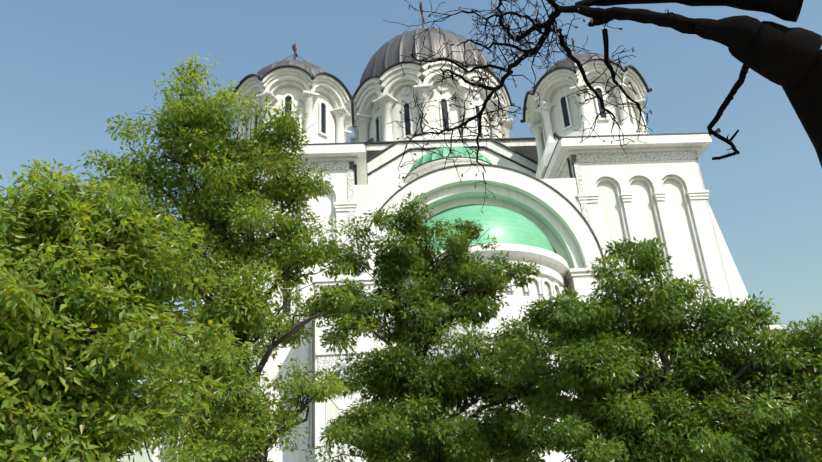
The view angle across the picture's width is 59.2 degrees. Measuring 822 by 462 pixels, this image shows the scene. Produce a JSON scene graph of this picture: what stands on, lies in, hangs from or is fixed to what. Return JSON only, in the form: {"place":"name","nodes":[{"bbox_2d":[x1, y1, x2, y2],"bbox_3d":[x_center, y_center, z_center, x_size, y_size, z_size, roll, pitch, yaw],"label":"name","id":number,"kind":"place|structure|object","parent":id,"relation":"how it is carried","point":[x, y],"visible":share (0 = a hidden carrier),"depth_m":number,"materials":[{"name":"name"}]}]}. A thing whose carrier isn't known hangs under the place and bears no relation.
{"place":"outdoors","nodes":[
{"label":"outdoors","id":0,"kind":"place"},
{"bbox_2d":[0,0,821,461],"label":"sky","id":1,"kind":"structure","parent":0,"point":[67,67],"materials":[{"name":"blue"}]},
{"bbox_2d":[152,2,787,461],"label":"church","id":2,"kind":"structure","parent":0,"point":[564,206],"depth_m":34.72,"materials":[{"name":"white paint"}]},
{"bbox_3d":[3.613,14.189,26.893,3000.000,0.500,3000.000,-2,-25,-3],"label":"ground","id":3,"kind":"structure","parent":0,"visible":0},
{"bbox_2d":[0,161,253,461],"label":"tree","id":4,"kind":"object","parent":3,"relation":"on","point":[84,329],"visible":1,"depth_m":8.71,"materials":[{"name":"green plant"}]},
{"bbox_2d":[20,52,378,461],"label":"tree","id":5,"kind":"object","parent":3,"relation":"on","point":[242,423],"visible":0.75,"depth_m":15.81,"materials":[{"name":"green plant"}]},
{"bbox_2d":[301,191,573,461],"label":"tree","id":6,"kind":"object","parent":3,"relation":"on","point":[417,427],"visible":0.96,"depth_m":17.91,"materials":[{"name":"green plant"}]},
{"bbox_2d":[384,0,821,212],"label":"bare tree","id":7,"kind":"object","parent":3,"relation":"on","point":[788,60],"visible":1,"depth_m":3.66,"materials":[{"name":"black plant"}]},
{"bbox_2d":[490,236,821,461],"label":"tree","id":8,"kind":"object","parent":3,"relation":"on","point":[700,404],"visible":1,"depth_m":15.47,"materials":[{"name":"green plant"}]},
{"bbox_2d":[747,375,821,461],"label":"tree","id":9,"kind":"object","parent":3,"relation":"on","point":[818,458],"visible":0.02,"depth_m":17.56,"materials":[{"name":"green plant"}]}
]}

